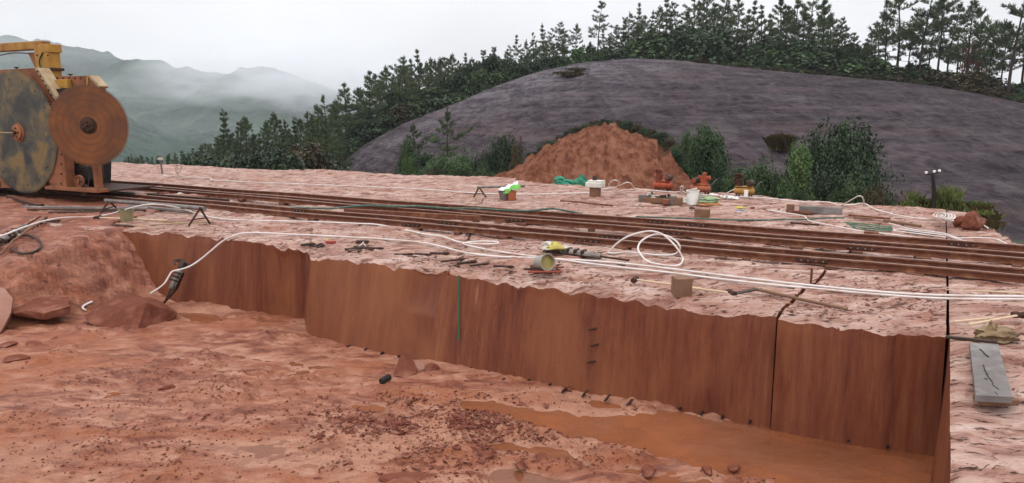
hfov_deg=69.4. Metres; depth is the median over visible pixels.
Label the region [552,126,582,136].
shrub
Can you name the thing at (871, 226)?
water hose
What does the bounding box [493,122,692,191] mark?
dirt mound
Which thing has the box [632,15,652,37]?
pine tree
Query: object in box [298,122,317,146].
pine tree
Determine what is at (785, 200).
air hose
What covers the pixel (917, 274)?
packing block
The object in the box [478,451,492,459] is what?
rock flake
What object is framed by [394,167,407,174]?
shrub
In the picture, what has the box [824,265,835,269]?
packing block
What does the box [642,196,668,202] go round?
tool crate
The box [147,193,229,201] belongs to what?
short beam
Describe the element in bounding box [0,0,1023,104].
sky
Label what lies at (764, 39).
shrub
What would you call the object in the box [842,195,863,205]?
air hose
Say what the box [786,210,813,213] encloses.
thin beam
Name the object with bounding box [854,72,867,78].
shrub
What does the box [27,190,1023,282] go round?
steel rail
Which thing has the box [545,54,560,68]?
shrub
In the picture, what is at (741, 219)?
water hose
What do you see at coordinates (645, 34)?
shrub
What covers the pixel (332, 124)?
pine tree
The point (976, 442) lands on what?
quarry bench
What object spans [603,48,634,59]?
shrub
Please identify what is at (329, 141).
pine tree
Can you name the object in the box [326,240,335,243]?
tool grip
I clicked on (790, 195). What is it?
shrub
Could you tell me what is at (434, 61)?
pine tree
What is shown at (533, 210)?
water hose
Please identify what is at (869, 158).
shrub
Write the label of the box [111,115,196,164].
mountain
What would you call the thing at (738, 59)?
shrub
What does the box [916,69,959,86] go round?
shrub
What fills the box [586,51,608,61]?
shrub
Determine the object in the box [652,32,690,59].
shrub
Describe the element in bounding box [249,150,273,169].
shrub
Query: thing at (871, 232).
plank
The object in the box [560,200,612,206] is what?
plank stick
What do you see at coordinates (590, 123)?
shrub
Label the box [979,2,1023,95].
pine tree
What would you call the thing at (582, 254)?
rock drill
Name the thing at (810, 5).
pine tree
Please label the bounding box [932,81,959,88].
shrub
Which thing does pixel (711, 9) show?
pine tree
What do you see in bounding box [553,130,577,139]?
shrub
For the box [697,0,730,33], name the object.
pine tree
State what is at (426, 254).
drill chisel
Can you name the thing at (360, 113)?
shrub
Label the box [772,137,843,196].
shrub
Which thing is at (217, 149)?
pine tree
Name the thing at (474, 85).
shrub
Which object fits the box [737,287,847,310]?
pry bar
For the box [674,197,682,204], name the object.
block
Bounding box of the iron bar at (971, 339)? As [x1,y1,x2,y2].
[945,335,997,343]
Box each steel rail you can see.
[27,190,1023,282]
[50,190,1023,273]
[111,180,1023,251]
[134,188,1023,264]
[153,186,1023,257]
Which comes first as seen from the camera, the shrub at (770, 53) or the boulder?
the boulder
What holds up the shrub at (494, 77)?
on the rock dome
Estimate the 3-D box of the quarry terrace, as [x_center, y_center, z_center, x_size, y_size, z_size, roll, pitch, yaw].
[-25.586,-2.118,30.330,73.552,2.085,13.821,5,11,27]
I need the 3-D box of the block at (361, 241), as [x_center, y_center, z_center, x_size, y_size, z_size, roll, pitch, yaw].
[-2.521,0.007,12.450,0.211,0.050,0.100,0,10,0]
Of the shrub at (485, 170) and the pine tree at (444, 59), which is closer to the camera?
the shrub at (485, 170)
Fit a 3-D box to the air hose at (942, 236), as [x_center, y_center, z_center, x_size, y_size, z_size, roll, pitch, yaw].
[7.538,-0.104,13.116,0.353,0.026,1.598,-6,11,-29]
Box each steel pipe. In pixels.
[104,199,206,210]
[477,185,524,187]
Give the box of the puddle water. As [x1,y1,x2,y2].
[80,312,933,482]
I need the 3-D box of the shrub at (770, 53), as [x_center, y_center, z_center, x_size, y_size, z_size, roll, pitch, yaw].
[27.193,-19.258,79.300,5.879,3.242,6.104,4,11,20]
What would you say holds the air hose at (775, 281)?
on the quarry terrace
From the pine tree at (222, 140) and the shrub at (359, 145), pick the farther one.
the shrub at (359, 145)
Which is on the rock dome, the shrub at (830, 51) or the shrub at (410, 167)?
the shrub at (830, 51)
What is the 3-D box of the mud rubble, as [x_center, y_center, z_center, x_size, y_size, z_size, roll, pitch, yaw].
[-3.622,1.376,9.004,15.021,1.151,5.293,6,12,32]
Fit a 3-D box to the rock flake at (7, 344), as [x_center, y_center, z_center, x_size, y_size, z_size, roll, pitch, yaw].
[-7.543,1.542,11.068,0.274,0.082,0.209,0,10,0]
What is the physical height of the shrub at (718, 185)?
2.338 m
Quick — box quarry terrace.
[0,162,898,427]
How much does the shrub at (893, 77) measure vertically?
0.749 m
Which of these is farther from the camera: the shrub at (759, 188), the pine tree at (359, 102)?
the pine tree at (359, 102)
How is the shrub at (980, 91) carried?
on the rock dome
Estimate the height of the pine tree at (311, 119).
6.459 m
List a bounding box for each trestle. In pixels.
[99,202,115,213]
[188,207,210,226]
[473,188,486,197]
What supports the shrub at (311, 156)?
on the valley ground
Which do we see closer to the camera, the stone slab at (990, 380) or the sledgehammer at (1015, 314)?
the stone slab at (990, 380)
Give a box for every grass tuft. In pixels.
[549,71,574,74]
[557,72,587,75]
[561,67,588,70]
[761,132,798,150]
[894,199,917,206]
[902,190,927,201]
[906,198,930,207]
[915,198,937,207]
[921,199,949,209]
[930,183,960,208]
[938,182,967,201]
[943,199,965,210]
[949,201,969,210]
[958,201,985,211]
[959,199,997,211]
[969,203,998,213]
[976,208,1004,219]
[981,212,1003,221]
[983,217,1007,230]
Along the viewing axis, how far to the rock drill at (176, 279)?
13.28 m
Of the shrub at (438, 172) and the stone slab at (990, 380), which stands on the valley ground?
the shrub at (438, 172)
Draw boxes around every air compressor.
[653,168,678,190]
[690,172,716,193]
[732,173,761,196]
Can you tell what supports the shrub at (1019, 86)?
on the rock dome
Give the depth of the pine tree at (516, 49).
78.57 m
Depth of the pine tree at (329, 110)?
65.74 m
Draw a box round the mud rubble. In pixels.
[0,240,771,482]
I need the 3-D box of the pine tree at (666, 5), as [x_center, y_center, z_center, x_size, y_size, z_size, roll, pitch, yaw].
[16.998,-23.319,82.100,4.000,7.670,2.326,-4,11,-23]
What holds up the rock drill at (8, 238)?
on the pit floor
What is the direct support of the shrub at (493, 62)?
on the rock dome
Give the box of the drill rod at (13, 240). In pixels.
[0,219,43,254]
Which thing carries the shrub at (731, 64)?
on the rock dome
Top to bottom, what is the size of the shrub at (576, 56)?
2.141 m
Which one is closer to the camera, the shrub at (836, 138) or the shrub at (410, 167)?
the shrub at (836, 138)
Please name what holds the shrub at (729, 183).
on the valley ground
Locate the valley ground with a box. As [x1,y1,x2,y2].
[1011,240,1023,244]
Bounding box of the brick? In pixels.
[786,204,794,209]
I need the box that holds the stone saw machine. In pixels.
[0,41,153,195]
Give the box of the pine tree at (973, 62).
[949,40,987,87]
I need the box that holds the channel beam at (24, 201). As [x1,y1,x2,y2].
[6,195,44,205]
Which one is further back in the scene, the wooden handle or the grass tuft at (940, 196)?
the grass tuft at (940, 196)
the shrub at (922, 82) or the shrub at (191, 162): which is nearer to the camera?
the shrub at (191, 162)
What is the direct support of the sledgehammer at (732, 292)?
on the quarry terrace
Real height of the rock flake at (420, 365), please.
0.120 m
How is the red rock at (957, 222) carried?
on the quarry bench
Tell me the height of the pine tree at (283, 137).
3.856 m
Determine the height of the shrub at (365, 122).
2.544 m
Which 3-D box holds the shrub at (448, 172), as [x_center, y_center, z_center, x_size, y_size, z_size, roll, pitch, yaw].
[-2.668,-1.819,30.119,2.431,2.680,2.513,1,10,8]
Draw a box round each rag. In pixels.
[541,241,550,249]
[547,242,564,249]
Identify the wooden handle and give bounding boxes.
[953,317,992,322]
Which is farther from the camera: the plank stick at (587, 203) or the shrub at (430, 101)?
the shrub at (430, 101)
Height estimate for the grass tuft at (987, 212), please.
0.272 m
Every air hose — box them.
[0,204,1023,300]
[10,234,41,254]
[150,232,1023,297]
[162,164,588,194]
[601,180,988,228]
[607,230,683,266]
[768,210,863,231]
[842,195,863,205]
[879,232,922,237]
[888,223,1006,243]
[893,229,965,240]
[933,212,955,219]
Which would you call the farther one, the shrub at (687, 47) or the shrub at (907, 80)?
the shrub at (687, 47)
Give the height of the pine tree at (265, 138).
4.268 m
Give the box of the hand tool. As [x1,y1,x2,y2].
[528,271,562,272]
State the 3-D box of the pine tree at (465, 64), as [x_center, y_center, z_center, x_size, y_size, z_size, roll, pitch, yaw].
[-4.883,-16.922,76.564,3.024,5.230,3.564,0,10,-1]
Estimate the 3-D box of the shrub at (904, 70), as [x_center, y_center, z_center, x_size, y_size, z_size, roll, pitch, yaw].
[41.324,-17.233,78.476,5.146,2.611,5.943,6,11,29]
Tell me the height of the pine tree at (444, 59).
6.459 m
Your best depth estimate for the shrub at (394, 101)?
70.90 m
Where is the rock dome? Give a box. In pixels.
[345,58,1023,240]
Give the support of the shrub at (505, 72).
on the rock dome
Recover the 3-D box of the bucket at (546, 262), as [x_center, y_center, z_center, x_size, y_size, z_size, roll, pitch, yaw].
[0.434,0.270,10.078,0.241,0.254,0.274,-5,11,-26]
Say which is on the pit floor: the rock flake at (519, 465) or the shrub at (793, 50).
the rock flake at (519, 465)
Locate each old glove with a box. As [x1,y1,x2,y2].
[985,320,997,330]
[1000,326,1017,336]
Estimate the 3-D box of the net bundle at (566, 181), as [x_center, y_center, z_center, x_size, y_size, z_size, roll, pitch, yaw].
[1.819,-1.802,22.482,0.724,0.176,0.379,0,10,0]
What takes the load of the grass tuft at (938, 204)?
on the terrace bank
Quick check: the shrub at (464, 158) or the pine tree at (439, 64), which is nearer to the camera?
the shrub at (464, 158)
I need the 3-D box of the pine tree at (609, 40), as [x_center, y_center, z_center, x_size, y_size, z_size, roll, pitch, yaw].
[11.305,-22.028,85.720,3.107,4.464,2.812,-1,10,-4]
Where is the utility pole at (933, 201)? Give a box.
[925,169,940,208]
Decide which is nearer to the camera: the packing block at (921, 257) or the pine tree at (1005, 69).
the packing block at (921, 257)
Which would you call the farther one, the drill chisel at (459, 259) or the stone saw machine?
the stone saw machine
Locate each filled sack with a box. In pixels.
[697,202,722,205]
[699,196,719,201]
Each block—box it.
[355,240,368,243]
[496,235,511,238]
[516,222,528,225]
[589,188,600,196]
[614,246,631,249]
[638,194,647,201]
[662,199,669,204]
[669,196,676,204]
[671,275,692,297]
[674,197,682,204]
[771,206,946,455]
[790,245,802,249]
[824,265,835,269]
[850,250,862,254]
[906,272,923,275]
[914,256,931,259]
[1010,264,1021,267]
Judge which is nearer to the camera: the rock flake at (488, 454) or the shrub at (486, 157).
the rock flake at (488, 454)
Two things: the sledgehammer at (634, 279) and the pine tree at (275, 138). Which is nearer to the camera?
the sledgehammer at (634, 279)
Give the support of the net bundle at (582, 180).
on the quarry terrace
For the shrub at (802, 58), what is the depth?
77.27 m
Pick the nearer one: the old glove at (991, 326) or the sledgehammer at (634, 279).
the old glove at (991, 326)
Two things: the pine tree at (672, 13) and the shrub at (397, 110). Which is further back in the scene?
the pine tree at (672, 13)
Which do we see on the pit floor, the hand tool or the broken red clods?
the broken red clods
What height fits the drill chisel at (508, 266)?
0.045 m
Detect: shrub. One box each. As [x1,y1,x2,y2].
[180,154,205,165]
[199,154,234,165]
[201,161,218,166]
[213,161,232,167]
[220,151,246,160]
[227,156,258,168]
[232,150,261,168]
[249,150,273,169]
[262,143,288,164]
[264,142,302,166]
[269,148,312,169]
[289,139,342,170]
[320,151,348,170]
[331,118,364,139]
[333,142,362,154]
[336,142,357,159]
[345,137,373,150]
[347,117,377,139]
[350,128,389,138]
[356,106,375,120]
[357,114,400,134]
[358,107,395,122]
[367,87,423,128]
[382,102,414,125]
[386,101,430,122]
[391,137,414,174]
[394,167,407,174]
[401,152,416,174]
[409,149,437,175]
[412,89,459,114]
[413,102,433,116]
[413,163,424,174]
[414,94,433,110]
[418,157,439,174]
[423,154,451,171]
[426,86,461,112]
[426,166,436,174]
[430,164,447,175]
[438,70,480,99]
[440,93,465,105]
[440,165,456,175]
[442,60,495,96]
[443,159,471,175]
[450,142,477,171]
[455,166,464,175]
[461,73,493,94]
[462,167,475,176]
[467,68,492,95]
[469,165,483,175]
[471,149,496,175]
[473,130,522,173]
[475,158,495,176]
[480,52,509,89]
[485,71,511,88]
[492,68,512,81]
[501,137,523,170]
[503,73,523,82]
[508,59,539,79]
[514,151,536,160]
[530,56,548,72]
[533,140,558,149]
[542,57,554,69]
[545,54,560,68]
[551,135,563,140]
[552,56,571,66]
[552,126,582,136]
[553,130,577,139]
[564,46,589,65]
[580,120,599,128]
[582,45,595,62]
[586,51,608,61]
[588,48,613,60]
[592,118,614,128]
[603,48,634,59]
[608,37,685,60]
[617,120,642,132]
[620,40,646,58]
[630,49,668,59]
[630,123,643,133]
[636,127,656,136]
[638,35,681,59]
[642,30,668,58]
[643,127,660,139]
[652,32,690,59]
[653,131,689,150]
[659,137,679,153]
[661,32,711,62]
[661,145,694,166]
[667,26,731,57]
[667,34,728,59]
[676,129,711,178]
[679,29,749,61]
[682,25,757,65]
[687,120,740,181]
[689,173,717,192]
[690,57,716,63]
[704,58,717,63]
[707,150,733,186]
[710,178,725,192]
[715,165,769,196]
[719,62,751,65]
[723,150,786,197]
[725,41,749,59]
[726,49,749,62]
[730,55,773,67]
[735,40,779,66]
[735,64,760,68]
[737,47,784,68]
[749,172,764,195]
[755,35,789,54]
[756,51,825,71]
[763,115,913,201]
[764,67,792,71]
[764,140,823,199]
[771,176,789,198]
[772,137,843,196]
[780,52,814,68]
[780,68,810,73]
[782,37,838,68]
[782,44,839,60]
[784,172,810,199]
[787,51,855,75]
[792,189,806,200]
[795,70,820,74]
[800,184,817,200]
[803,168,858,203]
[819,70,841,75]
[823,56,913,79]
[824,57,868,78]
[825,46,847,63]
[825,186,842,202]
[832,165,866,203]
[833,72,852,76]
[837,132,910,202]
[841,42,896,65]
[841,73,866,77]
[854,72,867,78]
[858,181,886,205]
[863,75,887,80]
[872,65,907,76]
[873,76,891,80]
[884,60,941,83]
[884,192,897,205]
[886,76,904,82]
[888,78,916,83]
[891,66,907,77]
[913,81,934,85]
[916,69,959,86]
[925,81,944,87]
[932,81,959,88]
[945,85,963,90]
[946,69,1005,89]
[958,84,987,91]
[967,88,1007,94]
[976,73,1013,86]
[977,74,1007,88]
[982,89,1005,96]
[990,86,1020,95]
[991,91,1008,97]
[1001,82,1023,94]
[1003,96,1019,101]
[1010,89,1023,101]
[1015,96,1023,102]
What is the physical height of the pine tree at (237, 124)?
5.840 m
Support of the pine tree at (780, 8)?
on the rock dome
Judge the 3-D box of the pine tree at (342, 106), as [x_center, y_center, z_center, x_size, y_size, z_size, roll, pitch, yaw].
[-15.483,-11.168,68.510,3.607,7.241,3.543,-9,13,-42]
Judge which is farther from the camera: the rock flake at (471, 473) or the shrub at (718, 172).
the shrub at (718, 172)
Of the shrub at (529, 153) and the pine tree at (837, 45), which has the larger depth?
the pine tree at (837, 45)
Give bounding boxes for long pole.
[21,206,148,208]
[27,209,145,211]
[48,210,142,213]
[126,204,193,213]
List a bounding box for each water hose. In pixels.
[286,204,582,213]
[636,216,844,220]
[844,222,891,226]
[846,223,891,228]
[849,225,891,229]
[851,226,891,231]
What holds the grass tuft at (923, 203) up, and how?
on the terrace bank
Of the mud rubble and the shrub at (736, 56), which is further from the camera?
the shrub at (736, 56)
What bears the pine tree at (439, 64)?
on the rock dome
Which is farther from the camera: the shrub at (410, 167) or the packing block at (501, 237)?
the shrub at (410, 167)
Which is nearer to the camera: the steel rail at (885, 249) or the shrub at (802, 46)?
the steel rail at (885, 249)
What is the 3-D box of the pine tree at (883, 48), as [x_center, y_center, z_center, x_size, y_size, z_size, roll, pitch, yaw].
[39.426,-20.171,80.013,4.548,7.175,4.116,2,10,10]
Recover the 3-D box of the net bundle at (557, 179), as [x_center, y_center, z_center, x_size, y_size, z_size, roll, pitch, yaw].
[1.502,-1.910,22.913,0.500,0.239,0.410,0,10,0]
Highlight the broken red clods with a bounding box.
[218,390,602,479]
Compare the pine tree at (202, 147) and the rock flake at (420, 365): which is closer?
the rock flake at (420, 365)
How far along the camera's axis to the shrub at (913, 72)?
74.15 m
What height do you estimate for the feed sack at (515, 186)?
0.291 m
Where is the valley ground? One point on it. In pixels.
(1018, 241)
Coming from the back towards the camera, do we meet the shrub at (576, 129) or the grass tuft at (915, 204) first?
the shrub at (576, 129)
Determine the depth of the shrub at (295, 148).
40.89 m
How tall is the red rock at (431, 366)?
0.169 m
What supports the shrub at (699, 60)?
on the rock dome
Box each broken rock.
[0,287,12,331]
[12,295,69,319]
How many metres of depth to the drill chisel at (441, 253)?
11.48 m
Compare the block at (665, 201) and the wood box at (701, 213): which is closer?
the wood box at (701, 213)
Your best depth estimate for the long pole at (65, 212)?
16.15 m
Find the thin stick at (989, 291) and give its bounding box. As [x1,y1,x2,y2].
[947,289,1021,293]
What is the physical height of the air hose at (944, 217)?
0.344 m
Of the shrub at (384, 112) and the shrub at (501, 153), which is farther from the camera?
the shrub at (384, 112)
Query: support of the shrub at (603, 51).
on the rock dome
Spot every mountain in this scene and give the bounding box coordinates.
[0,35,122,75]
[75,59,227,132]
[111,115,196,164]
[153,66,374,134]
[170,125,344,158]
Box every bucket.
[117,208,134,222]
[498,190,507,199]
[507,190,516,200]
[533,253,554,270]
[686,190,699,204]
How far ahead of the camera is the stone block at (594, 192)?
19.10 m
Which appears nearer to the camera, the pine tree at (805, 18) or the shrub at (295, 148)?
the shrub at (295, 148)
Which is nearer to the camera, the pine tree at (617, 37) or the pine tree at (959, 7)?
the pine tree at (959, 7)
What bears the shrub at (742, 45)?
on the rock dome
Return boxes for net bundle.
[553,176,565,183]
[560,179,573,184]
[572,174,587,185]
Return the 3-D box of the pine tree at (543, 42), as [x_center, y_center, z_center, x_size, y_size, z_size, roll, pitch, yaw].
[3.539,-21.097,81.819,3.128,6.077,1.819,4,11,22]
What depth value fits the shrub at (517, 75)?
76.05 m
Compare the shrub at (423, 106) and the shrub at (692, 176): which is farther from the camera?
the shrub at (423, 106)
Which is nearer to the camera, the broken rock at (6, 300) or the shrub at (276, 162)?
the broken rock at (6, 300)
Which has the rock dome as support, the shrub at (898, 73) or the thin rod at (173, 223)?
the shrub at (898, 73)
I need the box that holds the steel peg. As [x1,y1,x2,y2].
[810,268,812,282]
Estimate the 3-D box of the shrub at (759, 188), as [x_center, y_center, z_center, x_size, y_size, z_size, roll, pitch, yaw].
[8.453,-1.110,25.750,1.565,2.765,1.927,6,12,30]
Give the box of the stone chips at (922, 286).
[119,179,944,329]
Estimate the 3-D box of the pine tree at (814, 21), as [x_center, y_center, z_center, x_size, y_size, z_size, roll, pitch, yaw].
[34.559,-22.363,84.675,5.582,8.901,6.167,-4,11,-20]
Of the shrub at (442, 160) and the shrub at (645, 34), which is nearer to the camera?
the shrub at (442, 160)
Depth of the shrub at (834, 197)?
22.08 m
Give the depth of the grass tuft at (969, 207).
16.77 m
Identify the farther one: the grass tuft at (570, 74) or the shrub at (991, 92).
the shrub at (991, 92)
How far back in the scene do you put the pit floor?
9.07 m
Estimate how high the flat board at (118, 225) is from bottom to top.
0.030 m
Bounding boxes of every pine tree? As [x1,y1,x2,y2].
[197,142,204,159]
[199,143,209,160]
[206,116,240,160]
[207,137,230,160]
[210,140,220,157]
[218,109,238,155]
[220,137,242,158]
[221,129,252,155]
[225,120,249,151]
[236,116,269,155]
[246,132,265,155]
[248,132,263,153]
[259,120,287,144]
[263,113,289,151]
[263,128,278,150]
[264,119,296,150]
[272,119,309,155]
[272,131,291,150]
[282,119,298,146]
[287,119,308,146]
[292,104,338,138]
[298,111,316,143]
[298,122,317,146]
[301,118,341,158]
[306,115,330,143]
[312,118,350,170]
[314,94,349,148]
[321,108,344,140]
[329,82,363,139]
[329,98,357,139]
[332,102,350,137]
[332,123,354,170]
[346,87,367,119]
[349,87,368,121]
[352,70,387,127]
[364,75,383,114]
[370,76,396,106]
[371,79,385,115]
[372,70,390,102]
[373,56,421,100]
[375,65,398,107]
[392,62,415,96]
[399,49,439,95]
[400,58,418,94]
[400,121,428,159]
[414,60,433,87]
[414,62,427,92]
[423,105,473,162]
[426,57,446,88]
[430,59,438,83]
[433,57,449,88]
[434,57,452,91]
[439,53,456,76]
[457,53,478,85]
[475,50,488,72]
[501,48,514,70]
[503,35,528,72]
[512,38,538,61]
[523,32,547,60]
[533,23,553,58]
[539,36,561,59]
[540,22,573,67]
[555,28,576,55]
[567,23,582,53]
[587,0,609,51]
[596,31,613,50]
[599,32,618,51]
[608,25,622,49]
[609,11,639,41]
[611,21,632,50]
[625,2,645,43]
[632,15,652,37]
[639,10,662,48]
[647,0,683,38]
[653,6,678,32]
[656,2,696,34]
[668,10,695,29]
[674,0,718,34]
[690,9,709,30]
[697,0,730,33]
[701,3,724,29]
[704,0,744,42]
[717,12,743,46]
[727,0,754,53]
[732,0,775,52]
[732,9,771,43]
[737,5,786,53]
[755,13,789,46]
[764,0,799,49]
[768,0,813,48]
[768,5,801,46]
[781,0,830,44]
[783,7,826,53]
[784,6,843,45]
[806,0,842,51]
[820,12,849,42]
[820,16,856,57]
[837,27,854,57]
[842,31,864,59]
[862,21,902,60]
[863,0,912,73]
[863,32,883,74]
[866,0,963,73]
[886,12,931,61]
[895,5,954,65]
[897,0,947,80]
[918,1,975,70]
[919,0,969,69]
[936,13,999,70]
[944,0,1000,74]
[949,40,987,87]
[956,6,1023,64]
[967,27,1016,88]
[971,29,1023,79]
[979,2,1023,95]
[982,9,1023,83]
[1010,3,1023,62]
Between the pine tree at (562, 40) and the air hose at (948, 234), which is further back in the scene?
the pine tree at (562, 40)
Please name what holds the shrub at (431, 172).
on the valley ground
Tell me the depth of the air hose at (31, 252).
13.21 m
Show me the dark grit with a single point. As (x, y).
(357, 449)
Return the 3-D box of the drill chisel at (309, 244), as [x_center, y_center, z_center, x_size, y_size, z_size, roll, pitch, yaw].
[-3.380,0.048,12.276,0.246,0.058,0.056,-6,12,-30]
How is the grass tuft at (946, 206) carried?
on the terrace bank
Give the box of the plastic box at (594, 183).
[585,180,604,187]
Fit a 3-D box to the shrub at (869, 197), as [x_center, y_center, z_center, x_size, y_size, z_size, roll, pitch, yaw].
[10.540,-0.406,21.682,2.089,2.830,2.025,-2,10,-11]
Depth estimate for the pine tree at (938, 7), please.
72.84 m
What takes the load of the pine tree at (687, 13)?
on the rock dome
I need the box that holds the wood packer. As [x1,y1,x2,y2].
[973,394,1019,405]
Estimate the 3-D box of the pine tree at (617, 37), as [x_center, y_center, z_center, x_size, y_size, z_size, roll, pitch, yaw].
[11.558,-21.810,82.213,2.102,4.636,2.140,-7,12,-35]
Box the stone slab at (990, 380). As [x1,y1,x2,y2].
[969,343,1012,402]
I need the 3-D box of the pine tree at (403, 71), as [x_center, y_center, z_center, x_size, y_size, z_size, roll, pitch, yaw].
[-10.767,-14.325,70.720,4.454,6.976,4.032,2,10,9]
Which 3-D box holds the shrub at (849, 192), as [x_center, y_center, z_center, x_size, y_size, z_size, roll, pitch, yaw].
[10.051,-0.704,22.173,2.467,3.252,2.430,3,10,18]
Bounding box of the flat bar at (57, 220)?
[44,219,60,221]
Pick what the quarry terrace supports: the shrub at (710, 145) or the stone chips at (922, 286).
the stone chips at (922, 286)
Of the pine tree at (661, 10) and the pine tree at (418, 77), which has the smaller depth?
the pine tree at (418, 77)
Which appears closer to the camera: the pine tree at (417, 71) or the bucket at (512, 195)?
the bucket at (512, 195)
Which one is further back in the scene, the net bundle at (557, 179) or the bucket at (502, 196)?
the net bundle at (557, 179)
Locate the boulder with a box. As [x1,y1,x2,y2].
[85,292,177,328]
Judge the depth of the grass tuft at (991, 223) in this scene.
14.19 m
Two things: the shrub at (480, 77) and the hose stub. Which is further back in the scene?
the shrub at (480, 77)
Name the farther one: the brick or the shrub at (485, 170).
the shrub at (485, 170)
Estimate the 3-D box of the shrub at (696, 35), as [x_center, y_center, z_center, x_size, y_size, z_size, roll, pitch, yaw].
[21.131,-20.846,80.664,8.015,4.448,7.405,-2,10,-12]
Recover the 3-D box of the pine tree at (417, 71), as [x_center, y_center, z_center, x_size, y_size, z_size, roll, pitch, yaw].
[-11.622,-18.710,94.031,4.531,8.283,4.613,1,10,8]
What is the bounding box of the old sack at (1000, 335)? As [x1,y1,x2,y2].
[969,325,1020,342]
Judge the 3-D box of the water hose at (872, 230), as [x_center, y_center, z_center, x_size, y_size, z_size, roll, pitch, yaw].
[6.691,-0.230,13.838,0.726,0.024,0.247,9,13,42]
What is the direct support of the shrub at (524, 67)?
on the rock dome
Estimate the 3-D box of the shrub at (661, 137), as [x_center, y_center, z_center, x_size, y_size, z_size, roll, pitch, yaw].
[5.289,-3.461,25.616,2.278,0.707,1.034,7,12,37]
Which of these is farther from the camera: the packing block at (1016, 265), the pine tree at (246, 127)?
the pine tree at (246, 127)
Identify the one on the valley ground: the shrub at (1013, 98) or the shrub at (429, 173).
the shrub at (429, 173)
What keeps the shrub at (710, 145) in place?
on the valley ground
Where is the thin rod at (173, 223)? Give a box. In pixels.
[132,221,213,225]
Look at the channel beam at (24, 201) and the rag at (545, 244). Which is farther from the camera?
the channel beam at (24, 201)
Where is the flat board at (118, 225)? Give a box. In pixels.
[112,224,133,226]
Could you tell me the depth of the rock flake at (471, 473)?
7.11 m
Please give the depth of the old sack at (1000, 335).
7.18 m
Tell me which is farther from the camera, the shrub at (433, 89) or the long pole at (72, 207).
the shrub at (433, 89)
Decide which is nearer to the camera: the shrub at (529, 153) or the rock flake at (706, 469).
the rock flake at (706, 469)
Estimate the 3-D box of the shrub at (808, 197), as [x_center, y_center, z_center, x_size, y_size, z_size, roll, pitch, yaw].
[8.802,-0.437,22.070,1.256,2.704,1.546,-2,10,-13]
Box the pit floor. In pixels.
[0,194,777,482]
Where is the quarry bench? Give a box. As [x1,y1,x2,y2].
[930,211,1023,482]
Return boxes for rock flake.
[0,341,17,347]
[2,354,30,362]
[26,340,41,346]
[158,384,175,389]
[378,471,433,482]
[393,352,417,377]
[413,360,425,369]
[466,471,477,475]
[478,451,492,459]
[514,460,523,469]
[535,452,547,460]
[641,464,655,477]
[701,465,711,475]
[727,463,740,471]
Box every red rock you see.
[425,363,438,371]
[953,219,963,226]
[961,211,980,230]
[981,219,985,227]
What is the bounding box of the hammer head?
[379,374,391,383]
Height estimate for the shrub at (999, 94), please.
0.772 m
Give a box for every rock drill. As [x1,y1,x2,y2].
[0,216,47,245]
[163,260,190,303]
[543,247,628,264]
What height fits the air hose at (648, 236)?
0.392 m
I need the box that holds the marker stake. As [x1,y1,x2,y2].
[158,157,162,173]
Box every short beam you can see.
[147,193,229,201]
[344,208,479,221]
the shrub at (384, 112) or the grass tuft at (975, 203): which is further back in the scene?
the shrub at (384, 112)
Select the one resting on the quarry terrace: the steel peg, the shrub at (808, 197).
the steel peg
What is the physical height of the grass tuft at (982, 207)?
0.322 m
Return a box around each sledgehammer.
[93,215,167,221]
[630,276,700,287]
[692,287,737,295]
[967,311,1023,325]
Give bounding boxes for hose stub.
[81,301,92,310]
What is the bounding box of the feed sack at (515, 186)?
[498,181,520,193]
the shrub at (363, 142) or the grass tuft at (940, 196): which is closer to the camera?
the grass tuft at (940, 196)
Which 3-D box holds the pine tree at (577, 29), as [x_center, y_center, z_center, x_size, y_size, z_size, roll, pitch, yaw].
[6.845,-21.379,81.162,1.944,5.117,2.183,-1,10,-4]
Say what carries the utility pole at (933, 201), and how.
on the terrace bank
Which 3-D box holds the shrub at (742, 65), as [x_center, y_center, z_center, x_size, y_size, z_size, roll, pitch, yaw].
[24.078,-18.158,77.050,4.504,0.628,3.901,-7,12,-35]
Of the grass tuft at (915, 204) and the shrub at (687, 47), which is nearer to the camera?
the grass tuft at (915, 204)
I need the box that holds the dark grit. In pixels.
[3,308,774,482]
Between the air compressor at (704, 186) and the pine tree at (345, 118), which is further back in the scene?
the pine tree at (345, 118)
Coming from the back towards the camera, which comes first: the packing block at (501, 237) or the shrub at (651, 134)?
the shrub at (651, 134)
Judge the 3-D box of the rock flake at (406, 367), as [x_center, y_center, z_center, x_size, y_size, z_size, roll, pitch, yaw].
[-1.394,1.651,9.920,0.269,0.231,0.391,3,10,15]
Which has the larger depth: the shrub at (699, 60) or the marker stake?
the shrub at (699, 60)
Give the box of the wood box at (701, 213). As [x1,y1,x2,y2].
[694,208,709,217]
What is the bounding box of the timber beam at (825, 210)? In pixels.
[799,205,842,214]
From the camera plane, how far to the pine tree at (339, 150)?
52.73 m
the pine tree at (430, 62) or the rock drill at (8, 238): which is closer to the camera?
the rock drill at (8, 238)
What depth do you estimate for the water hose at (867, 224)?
14.42 m
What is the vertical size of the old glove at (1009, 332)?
0.104 m
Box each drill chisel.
[301,242,315,245]
[345,247,364,250]
[353,246,383,249]
[394,253,413,254]
[414,253,430,255]
[430,252,449,254]
[441,258,464,262]
[457,260,476,264]
[470,262,489,266]
[493,265,514,267]
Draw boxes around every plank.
[790,222,819,225]
[848,214,890,219]
[853,217,872,219]
[864,231,878,234]
[883,219,921,227]
[905,231,936,236]
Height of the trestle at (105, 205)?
0.306 m
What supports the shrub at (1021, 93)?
on the rock dome

